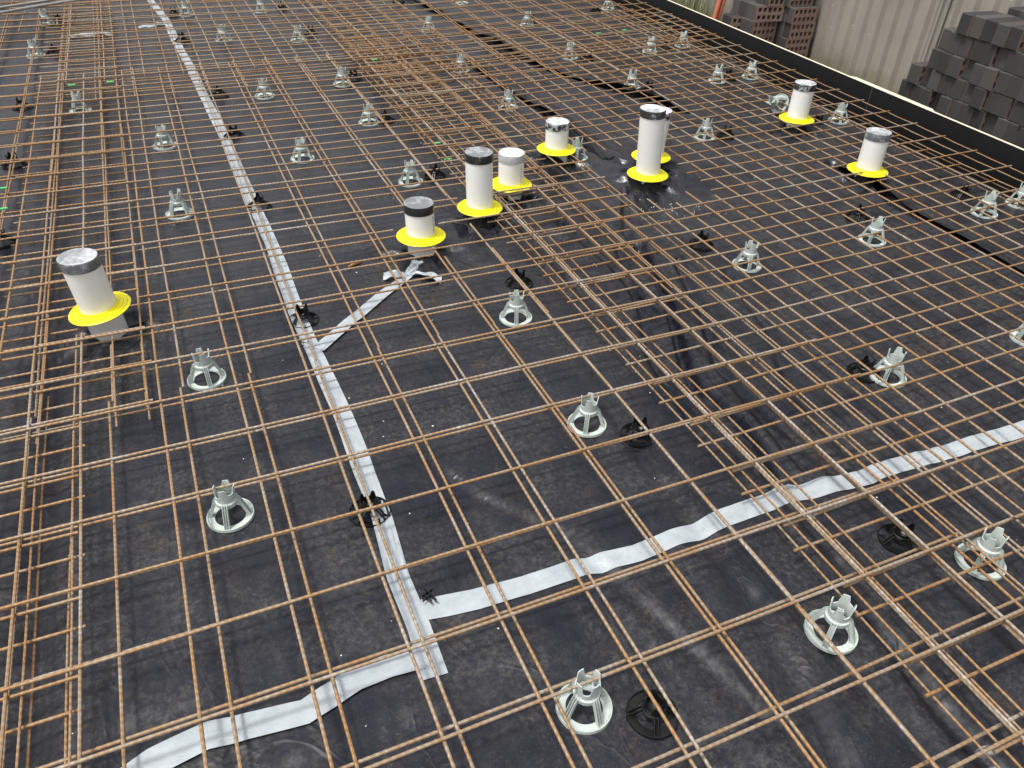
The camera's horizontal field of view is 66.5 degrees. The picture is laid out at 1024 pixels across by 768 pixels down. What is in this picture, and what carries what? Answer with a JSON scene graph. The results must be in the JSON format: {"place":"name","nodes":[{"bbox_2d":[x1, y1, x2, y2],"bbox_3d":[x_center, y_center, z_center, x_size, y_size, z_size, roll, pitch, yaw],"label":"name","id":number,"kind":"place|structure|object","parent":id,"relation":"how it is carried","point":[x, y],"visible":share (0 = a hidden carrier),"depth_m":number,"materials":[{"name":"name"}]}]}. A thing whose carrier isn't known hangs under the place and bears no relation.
{"place":"outdoors","nodes":[
{"label":"outdoors","id":0,"kind":"place"},
{"bbox_2d":[0,0,1023,767],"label":"ground","id":1,"kind":"structure","parent":0,"point":[706,684],"depth_m":2.23,"materials":[{"name":"plastic"}]},
{"bbox_2d":[0,396,85,767],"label":"reinforcing sheet","id":2,"kind":"object","parent":1,"relation":"on","point":[30,724],"visible":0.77,"depth_m":1.64,"materials":[{"name":"metal"}]},
{"bbox_2d":[0,315,79,767],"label":"reinforcing sheet","id":3,"kind":"object","parent":2,"relation":"on","point":[70,679],"visible":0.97,"depth_m":1.76,"materials":[{"name":"metal"}]},
{"bbox_2d":[38,9,54,26],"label":"bar chair","id":4,"kind":"object","parent":1,"relation":"on","point":[43,15],"visible":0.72,"depth_m":5.61,"materials":[{"name":"grey plastic"}]},
{"bbox_2d":[0,0,51,32],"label":"reinforcing sheet","id":5,"kind":"object","parent":4,"relation":"on","point":[6,20],"visible":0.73,"depth_m":5.47,"materials":[{"name":"metal"}]},
{"bbox_2d":[0,0,147,419],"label":"reinforcing sheet","id":6,"kind":"object","parent":1,"relation":"on","point":[64,366],"visible":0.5,"depth_m":3.15,"materials":[{"name":"metal"}]},
{"bbox_2d":[0,0,152,444],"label":"reinforcing sheet","id":7,"kind":"object","parent":6,"relation":"on","point":[66,308],"visible":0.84,"depth_m":3.46,"materials":[{"name":"metal"}]},
{"bbox_2d":[56,248,130,340],"bbox_3d":[-1.307,-0.262,2.483,0.213,0.338,0.211,-13,40,-19],"label":"capped pipe","id":8,"kind":"object","parent":1,"relation":"on","point":[101,306],"visible":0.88,"depth_m":2.42,"materials":[{"name":"white plastic"}]},
{"bbox_2d":[153,125,176,150],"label":"bar chair","id":9,"kind":"object","parent":1,"relation":"on","point":[161,135],"visible":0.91,"depth_m":3.83,"materials":[{"name":"grey plastic"}]},
{"bbox_2d":[165,189,192,219],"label":"bar chair","id":10,"kind":"object","parent":1,"relation":"on","point":[178,200],"visible":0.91,"depth_m":3.23,"materials":[{"name":"grey plastic"}]},
{"bbox_2d":[0,47,1023,767],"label":"reinforcing sheet","id":11,"kind":"object","parent":10,"relation":"on","point":[290,601],"visible":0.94,"depth_m":2.09,"materials":[{"name":"metal"}]},
{"bbox_2d":[187,348,226,390],"bbox_3d":[-0.926,-0.057,2.346,0.115,0.107,0.115,11,38,11],"label":"bar chair","id":12,"kind":"object","parent":1,"relation":"on","point":[203,363],"visible":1,"depth_m":2.34,"materials":[{"name":"grey plastic"}]},
{"bbox_2d":[34,0,415,98],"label":"reinforcing sheet","id":13,"kind":"object","parent":1,"relation":"on","point":[128,52],"visible":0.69,"depth_m":5.21,"materials":[{"name":"metal"}]},
{"bbox_2d":[206,480,254,532],"bbox_3d":[-0.698,0.285,1.912,0.115,0.107,0.115,27,43,28],"label":"bar chair","id":14,"kind":"object","parent":1,"relation":"on","point":[225,499],"visible":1,"depth_m":1.91,"materials":[{"name":"grey plastic"}]},
{"bbox_2d":[121,648,424,767],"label":"joint tape","id":15,"kind":"object","parent":1,"relation":"on","point":[177,749],"visible":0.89,"depth_m":1.51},
{"bbox_2d":[147,0,447,679],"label":"joint tape","id":16,"kind":"object","parent":1,"relation":"on","point":[354,437],"visible":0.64,"depth_m":2.18,"materials":[{"name":"plastic"}]},
{"bbox_2d":[291,25,306,42],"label":"bar chair","id":17,"kind":"object","parent":1,"relation":"on","point":[295,32],"visible":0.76,"depth_m":5.49,"materials":[{"name":"grey plastic"}]},
{"bbox_2d":[56,0,461,82],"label":"reinforcing sheet","id":18,"kind":"object","parent":17,"relation":"on","point":[171,36],"visible":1,"depth_m":5.24,"materials":[{"name":"metal"}]},
{"bbox_2d":[291,137,314,163],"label":"bar chair","id":19,"kind":"object","parent":1,"relation":"on","point":[299,142],"visible":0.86,"depth_m":3.76,"materials":[{"name":"grey plastic"}]},
{"bbox_2d":[287,304,319,327],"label":"bar chair","id":20,"kind":"object","parent":1,"relation":"on","point":[304,313],"visible":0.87,"depth_m":2.64,"materials":[{"name":"black plastic"}]},
{"bbox_2d":[0,49,672,417],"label":"reinforcing sheet","id":21,"kind":"object","parent":1,"relation":"on","point":[227,289],"visible":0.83,"depth_m":3.27,"materials":[{"name":"metal"}]},
{"bbox_2d":[344,45,543,154],"bbox_3d":[-0.451,-1.711,4.545,0.616,0.018,1.950,-13,40,-19],"label":"reinforcing sheet","id":22,"kind":"object","parent":21,"relation":"on","point":[440,104],"visible":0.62,"depth_m":4.45,"materials":[{"name":"metal"}]},
{"bbox_2d":[312,275,412,350],"bbox_3d":[-0.509,-0.260,2.707,0.056,0.017,0.536,18,40,20],"label":"joint tape","id":23,"kind":"object","parent":1,"relation":"on","point":[327,341],"visible":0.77,"depth_m":2.69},
{"bbox_2d":[349,490,390,527],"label":"bar chair","id":24,"kind":"object","parent":1,"relation":"on","point":[362,502],"visible":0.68,"depth_m":1.95,"materials":[{"name":"black plastic"}]},
{"bbox_2d":[398,160,422,186],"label":"bar chair","id":25,"kind":"object","parent":1,"relation":"on","point":[408,171],"visible":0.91,"depth_m":3.58,"materials":[{"name":"grey plastic"}]},
{"bbox_2d":[383,259,441,283],"bbox_3d":[-0.368,-0.427,2.916,0.216,0.044,0.133,0,37,-3],"label":"tape scrap","id":26,"kind":"object","parent":1,"relation":"on","point":[412,268],"visible":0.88,"depth_m":2.90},
{"bbox_2d":[396,196,445,258],"bbox_3d":[-0.347,-0.580,3.018,0.212,0.262,0.212,-13,40,-19],"label":"capped pipe","id":27,"kind":"object","parent":1,"relation":"on","point":[420,231],"visible":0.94,"depth_m":2.96,"materials":[{"name":"white plastic"}]},
{"bbox_2d":[457,147,502,233],"bbox_3d":[-0.130,-0.789,3.231,0.212,0.354,0.212,-13,40,-19],"label":"capped pipe","id":28,"kind":"object","parent":1,"relation":"on","point":[478,201],"visible":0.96,"depth_m":3.18,"materials":[{"name":"white plastic"}]},
{"bbox_2d":[0,287,1023,767],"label":"reinforcing sheet","id":29,"kind":"object","parent":1,"relation":"on","point":[230,703],"visible":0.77,"depth_m":1.78,"materials":[{"name":"metal"}]},
{"bbox_2d":[493,148,531,202],"bbox_3d":[-0.006,-0.898,3.457,0.213,0.262,0.212,-13,40,-19],"label":"capped pipe","id":30,"kind":"object","parent":1,"relation":"on","point":[511,168],"visible":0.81,"depth_m":3.40,"materials":[{"name":"white plastic"}]},
{"bbox_2d":[499,290,531,326],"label":"bar chair","id":31,"kind":"object","parent":1,"relation":"on","point":[516,304],"visible":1,"depth_m":2.67,"materials":[{"name":"grey plastic"}]},
{"bbox_2d":[504,268,533,290],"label":"bar chair","id":32,"kind":"object","parent":1,"relation":"on","point":[512,279],"visible":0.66,"depth_m":2.90,"materials":[{"name":"black plastic"}]},
{"bbox_2d":[305,0,733,100],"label":"reinforcing sheet","id":33,"kind":"object","parent":1,"relation":"on","point":[494,76],"visible":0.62,"depth_m":5.59,"materials":[{"name":"metal"}]},
{"bbox_2d":[306,0,719,74],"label":"reinforcing sheet","id":34,"kind":"object","parent":33,"relation":"on","point":[423,47],"visible":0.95,"depth_m":5.70,"materials":[{"name":"metal"}]},
{"bbox_2d":[472,61,613,157],"bbox_3d":[0.135,-1.671,4.586,0.159,0.056,1.800,-13,40,-19],"label":"membrane lap","id":35,"kind":"object","parent":1,"relation":"on","point":[603,153],"visible":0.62,"depth_m":4.40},
{"bbox_2d":[416,0,693,110],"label":"membrane lap","id":36,"kind":"object","parent":1,"relation":"on","point":[452,17],"visible":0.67,"depth_m":5.13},
{"bbox_2d":[537,117,575,171],"bbox_3d":[0.216,-1.153,3.808,0.207,0.260,0.208,-13,40,-19],"label":"capped pipe","id":37,"kind":"object","parent":1,"relation":"on","point":[555,146],"visible":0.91,"depth_m":3.75,"materials":[{"name":"white plastic"}]},
{"bbox_2d":[555,668,612,734],"bbox_3d":[0.146,0.607,1.537,0.115,0.107,0.115,7,37,6],"label":"bar chair","id":38,"kind":"object","parent":1,"relation":"on","point":[604,717],"visible":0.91,"depth_m":1.53,"materials":[{"name":"grey plastic"}]},
{"bbox_2d":[567,393,606,437],"bbox_3d":[0.219,0.076,2.238,0.115,0.107,0.115,-21,43,-28],"label":"bar chair","id":39,"kind":"object","parent":1,"relation":"on","point":[587,408],"visible":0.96,"depth_m":2.23,"materials":[{"name":"grey plastic"}]},
{"bbox_2d":[620,417,651,446],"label":"bar chair","id":40,"kind":"object","parent":1,"relation":"on","point":[635,426],"visible":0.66,"depth_m":2.23,"materials":[{"name":"black plastic"}]},
{"bbox_2d":[627,104,667,197],"bbox_3d":[0.635,-1.049,3.563,0.212,0.418,0.213,-13,40,-19],"label":"capped pipe","id":41,"kind":"object","parent":1,"relation":"on","point":[647,174],"visible":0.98,"depth_m":3.51,"materials":[{"name":"white plastic"}]},
{"bbox_2d":[631,107,671,169],"bbox_3d":[0.673,-1.150,3.765,0.213,0.336,0.212,-13,40,-19],"label":"capped pipe","id":42,"kind":"object","parent":1,"relation":"on","point":[665,157],"visible":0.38,"depth_m":3.73,"materials":[{"name":"white plastic"}]},
{"bbox_2d":[626,688,678,739],"bbox_3d":[0.281,0.639,1.546,0.107,0.057,0.107,31,46,33],"label":"bar chair","id":43,"kind":"object","parent":1,"relation":"on","point":[649,710],"visible":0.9,"depth_m":1.55,"materials":[{"name":"black plastic"}]},
{"bbox_2d":[358,35,1023,767],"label":"reinforcing sheet","id":44,"kind":"object","parent":1,"relation":"on","point":[974,567],"visible":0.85,"depth_m":2.95,"materials":[{"name":"metal"}]},
{"bbox_2d":[421,420,1023,619],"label":"joint tape","id":45,"kind":"object","parent":1,"relation":"on","point":[456,603],"visible":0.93,"depth_m":1.95,"materials":[{"name":"plastic"}]},
{"bbox_2d":[732,240,761,272],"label":"bar chair","id":46,"kind":"object","parent":1,"relation":"on","point":[750,253],"visible":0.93,"depth_m":3.03,"materials":[{"name":"grey plastic"}]},
{"bbox_2d":[767,94,788,113],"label":"bar chair","id":47,"kind":"object","parent":1,"relation":"on","point":[773,101],"visible":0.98,"depth_m":4.54,"materials":[{"name":"grey plastic"}]},
{"bbox_2d":[338,8,1023,767],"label":"reinforcing sheet","id":48,"kind":"object","parent":47,"relation":"on","point":[1008,628],"visible":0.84,"depth_m":3.12,"materials":[{"name":"metal"}]},
{"bbox_2d":[779,79,816,134],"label":"capped pipe","id":49,"kind":"object","parent":1,"relation":"on","point":[797,113],"visible":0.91,"depth_m":4.25,"materials":[{"name":"white plastic"}]},
{"bbox_2d":[804,594,857,654],"bbox_3d":[0.705,0.506,1.694,0.115,0.107,0.115,-5,38,-10],"label":"bar chair","id":50,"kind":"object","parent":1,"relation":"on","point":[841,606],"visible":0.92,"depth_m":1.69,"materials":[{"name":"grey plastic"}]},
{"bbox_2d":[846,355,880,382],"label":"bar chair","id":51,"kind":"object","parent":1,"relation":"on","point":[851,367],"visible":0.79,"depth_m":2.49,"materials":[{"name":"black plastic"}]},
{"bbox_2d":[847,127,891,191],"bbox_3d":[1.718,-1.066,3.745,0.212,0.296,0.213,-13,40,-19],"label":"capped pipe","id":52,"kind":"object","parent":1,"relation":"on","point":[869,162],"visible":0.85,"depth_m":3.69,"materials":[{"name":"white plastic"}]},
{"bbox_2d":[857,216,885,246],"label":"bar chair","id":53,"kind":"object","parent":1,"relation":"on","point":[876,225],"visible":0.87,"depth_m":3.25,"materials":[{"name":"grey plastic"}]},
{"bbox_2d":[869,347,906,387],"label":"bar chair","id":54,"kind":"object","parent":1,"relation":"on","point":[897,356],"visible":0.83,"depth_m":2.46,"materials":[{"name":"grey plastic"}]},
{"bbox_2d":[876,518,921,556],"bbox_3d":[0.968,0.368,1.934,0.107,0.057,0.107,20,41,22],"label":"bar chair","id":55,"kind":"object","parent":1,"relation":"on","point":[898,534],"visible":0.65,"depth_m":1.93,"materials":[{"name":"black plastic"}]},
{"bbox_2d":[831,163,1023,271],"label":"membrane lap","id":56,"kind":"object","parent":1,"relation":"on","point":[1009,258],"visible":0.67,"depth_m":3.38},
{"bbox_2d":[954,527,1008,580],"bbox_3d":[1.141,0.391,1.871,0.115,0.107,0.115,2,37,0],"label":"bar chair","id":57,"kind":"object","parent":1,"relation":"on","point":[985,543],"visible":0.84,"depth_m":1.86,"materials":[{"name":"grey plastic"}]},
{"bbox_2d":[970,190,998,218],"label":"bar chair","id":58,"kind":"object","parent":1,"relation":"on","point":[991,198],"visible":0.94,"depth_m":3.50,"materials":[{"name":"grey plastic"}]},
{"bbox_2d":[670,0,732,21],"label":"grass","id":59,"kind":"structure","parent":0,"point":[694,8],"depth_m":7.07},
{"bbox_2d":[757,35,774,42],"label":"brick","id":60,"kind":"object","parent":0,"point":[770,38],"visible":0.21,"depth_m":6.11,"materials":[{"name":"brick"}]},
{"bbox_2d":[745,19,777,36],"bbox_3d":[1.935,-2.768,6.063,0.230,0.110,0.076,-13,40,-19],"label":"brick","id":61,"kind":"object","parent":60,"relation":"on","point":[758,28],"visible":0.88,"depth_m":6.04,"materials":[{"name":"brick"}]},
{"bbox_2d":[750,4,784,21],"bbox_3d":[1.958,-2.849,5.992,0.230,0.110,0.076,-6,38,-11],"label":"brick","id":62,"kind":"object","parent":61,"relation":"on","point":[762,13],"visible":0.94,"depth_m":5.97,"materials":[{"name":"brick"}]},
{"bbox_2d":[797,52,806,56],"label":"brick","id":63,"kind":"object","parent":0,"point":[804,54],"visible":0.09,"depth_m":6.15,"materials":[{"name":"brick"}]},
{"bbox_2d":[779,37,810,52],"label":"brick","id":64,"kind":"object","parent":63,"relation":"on","point":[797,45],"visible":0.81,"depth_m":6.08,"materials":[{"name":"brick"}]},
{"bbox_2d":[782,21,815,38],"bbox_3d":[2.221,-2.743,6.046,0.230,0.110,0.076,-12,39,-18],"label":"brick","id":65,"kind":"object","parent":64,"relation":"on","point":[802,30],"visible":0.88,"depth_m":6.02,"materials":[{"name":"brick"}]},
{"bbox_2d":[785,5,818,23],"bbox_3d":[2.215,-2.826,5.977,0.230,0.110,0.076,-13,40,-19],"label":"brick","id":66,"kind":"object","parent":65,"relation":"on","point":[802,14],"visible":1,"depth_m":5.95,"materials":[{"name":"brick"}]},
{"bbox_2d":[898,79,912,97],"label":"brick","id":67,"kind":"object","parent":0,"point":[905,88],"visible":0.16,"depth_m":4.88,"materials":[{"name":"ceramic"}]},
{"bbox_2d":[906,61,928,84],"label":"brick","id":68,"kind":"object","parent":67,"relation":"on","point":[916,73],"visible":0.45,"depth_m":4.77,"materials":[{"name":"ceramic"}]},
{"bbox_2d":[935,95,952,115],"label":"brick","id":69,"kind":"object","parent":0,"point":[944,105],"visible":0.3,"depth_m":4.63,"materials":[{"name":"ceramic"}]},
{"bbox_2d":[937,74,954,95],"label":"brick","id":70,"kind":"object","parent":69,"relation":"on","point":[945,85],"visible":0.24,"depth_m":4.61,"materials":[{"name":"ceramic"}]},
{"bbox_2d":[945,55,967,78],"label":"brick","id":71,"kind":"object","parent":70,"relation":"on","point":[956,66],"visible":0.41,"depth_m":4.51,"materials":[{"name":"ceramic"}]},
{"bbox_2d":[956,36,974,57],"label":"brick","id":72,"kind":"object","parent":71,"relation":"on","point":[965,46],"visible":0.2,"depth_m":4.46,"materials":[{"name":"brick"}]},
{"bbox_2d":[956,11,1002,35],"bbox_3d":[2.662,-2.052,4.447,0.230,0.110,0.076,-11,39,-17],"label":"brick","id":73,"kind":"object","parent":72,"relation":"on","point":[965,23],"visible":0.46,"depth_m":4.41,"materials":[{"name":"brick"}]},
{"bbox_2d":[968,14,1015,39],"bbox_3d":[2.699,-2.008,4.391,0.230,0.110,0.076,-12,39,-18],"label":"brick","id":74,"kind":"object","parent":72,"relation":"on","point":[977,26],"visible":0.38,"depth_m":4.36,"materials":[{"name":"brick"}]},
{"bbox_2d":[948,78,967,100],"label":"brick","id":75,"kind":"object","parent":69,"relation":"on","point":[957,88],"visible":0.36,"depth_m":4.54,"materials":[{"name":"ceramic"}]},
{"bbox_2d":[961,59,977,79],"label":"brick","id":76,"kind":"object","parent":75,"relation":"on","point":[968,69],"visible":0.14,"depth_m":4.48,"materials":[{"name":"ceramic"}]},
{"bbox_2d":[968,39,984,61],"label":"brick","id":77,"kind":"object","parent":76,"relation":"on","point":[976,50],"visible":0.24,"depth_m":4.39,"materials":[{"name":"brick"}]},
{"bbox_2d":[980,17,1023,43],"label":"brick","id":78,"kind":"object","parent":77,"relation":"on","point":[989,30],"visible":0.41,"depth_m":4.29,"materials":[{"name":"brick"}]},
{"bbox_2d":[947,99,963,120],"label":"brick","id":79,"kind":"object","parent":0,"point":[955,109],"visible":0.27,"depth_m":4.58,"materials":[{"name":"ceramic"}]},
{"bbox_2d":[960,82,974,103],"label":"brick","id":80,"kind":"object","parent":79,"relation":"on","point":[967,93],"visible":0.18,"depth_m":4.50,"materials":[{"name":"ceramic"}]},
{"bbox_2d":[968,63,987,86],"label":"brick","id":81,"kind":"object","parent":80,"relation":"on","point":[976,75],"visible":0.29,"depth_m":4.39,"materials":[{"name":"ceramic"}]},
{"bbox_2d":[978,42,1000,66],"bbox_3d":[2.743,-1.849,4.367,0.230,0.110,0.076,-11,39,-17],"label":"brick","id":82,"kind":"object","parent":81,"relation":"on","point":[989,54],"visible":0.36,"depth_m":4.33,"materials":[{"name":"brick"}]},
{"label":"dirt ground","id":83,"kind":"structure","parent":0,"visible":0},
{"bbox_2d":[673,0,733,21],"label":"steel fence panel","id":84,"kind":"object","parent":83,"relation":"on","point":[727,9],"depth_m":7.22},
{"bbox_2d":[612,0,874,123],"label":"form board","id":85,"kind":"object","parent":83,"relation":"on","point":[835,79],"visible":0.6,"depth_m":5.49,"materials":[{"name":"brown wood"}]},
{"bbox_2d":[806,0,949,93],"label":"steel fence panel","id":86,"kind":"object","parent":83,"relation":"on","point":[881,43],"depth_m":5.60,"materials":[{"name":"metal"}]},
{"bbox_2d":[862,87,1023,198],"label":"form board","id":87,"kind":"object","parent":83,"relation":"on","point":[992,147],"visible":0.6,"depth_m":4.25,"materials":[{"name":"black wood"}]},
{"bbox_2d":[920,0,1023,61],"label":"steel fence panel","id":88,"kind":"object","parent":83,"relation":"on","point":[956,9],"depth_m":4.94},
{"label":"brick","id":89,"kind":"object","parent":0,"visible":0},
{"bbox_2d":[968,109,988,130],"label":"brick","id":90,"kind":"object","parent":89,"relation":"on","point":[978,119],"visible":0.3,"depth_m":4.46,"materials":[{"name":"ceramic"}]},
{"bbox_2d":[968,86,989,109],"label":"brick","id":91,"kind":"object","parent":90,"relation":"on","point":[978,98],"visible":0.34,"depth_m":4.42,"materials":[{"name":"ceramic"}]},
{"bbox_2d":[979,66,1001,90],"bbox_3d":[2.750,-1.715,4.373,0.230,0.110,0.075,-10,39,-16],"label":"brick","id":92,"kind":"object","parent":91,"relation":"on","point":[989,78],"visible":0.38,"depth_m":4.33,"materials":[{"name":"ceramic"}]},
{"bbox_2d":[993,48,1009,69],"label":"brick","id":93,"kind":"object","parent":92,"relation":"on","point":[1001,58],"visible":0.27,"depth_m":4.28,"materials":[{"name":"brick"}]},
{"bbox_2d":[991,21,1023,47],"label":"brick","id":94,"kind":"object","parent":93,"relation":"on","point":[1002,32],"visible":0.56,"depth_m":4.22,"materials":[{"name":"brick"}]},
{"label":"brick","id":95,"kind":"object","parent":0,"visible":0},
{"bbox_2d":[982,113,997,133],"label":"brick","id":96,"kind":"object","parent":95,"relation":"on","point":[990,123],"visible":0.17,"depth_m":4.42,"materials":[{"name":"ceramic"}]},
{"bbox_2d":[982,91,1000,113],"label":"brick","id":97,"kind":"object","parent":96,"relation":"on","point":[991,102],"visible":0.24,"depth_m":4.36,"materials":[{"name":"ceramic"}]},
{"bbox_2d":[993,71,1012,94],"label":"brick","id":98,"kind":"object","parent":97,"relation":"on","point":[1002,82],"visible":0.38,"depth_m":4.28,"materials":[{"name":"ceramic"}]},
{"bbox_2d":[1002,50,1022,73],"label":"brick","id":99,"kind":"object","parent":98,"relation":"on","point":[1012,60],"visible":0.62,"depth_m":4.21,"materials":[{"name":"brick"}]},
{"bbox_2d":[1004,25,1023,50],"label":"brick","id":100,"kind":"object","parent":99,"relation":"on","point":[1015,40],"visible":1,"depth_m":4.17,"materials":[{"name":"brick"}]},
{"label":"brick","id":101,"kind":"object","parent":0,"visible":0},
{"bbox_2d":[991,117,1010,139],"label":"brick","id":102,"kind":"object","parent":101,"relation":"on","point":[1000,127],"visible":0.3,"depth_m":4.34,"materials":[{"name":"ceramic"}]},
{"bbox_2d":[993,95,1014,118],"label":"brick","id":103,"kind":"object","parent":102,"relation":"on","point":[1004,106],"visible":0.44,"depth_m":4.30,"materials":[{"name":"ceramic"}]},
{"bbox_2d":[1004,75,1023,99],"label":"brick","id":104,"kind":"object","parent":103,"relation":"on","point":[1014,87],"visible":0.71,"depth_m":4.22,"materials":[{"name":"ceramic"}]},
{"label":"brick","id":105,"kind":"object","parent":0,"visible":0},
{"bbox_2d":[1003,122,1020,143],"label":"brick","id":106,"kind":"object","parent":105,"relation":"on","point":[1011,132],"visible":0.61,"depth_m":4.28,"materials":[{"name":"ceramic"}]},
{"bbox_2d":[1007,100,1023,123],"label":"brick","id":107,"kind":"object","parent":106,"relation":"on","point":[1016,113],"visible":0.88,"depth_m":4.24,"materials":[{"name":"ceramic"}]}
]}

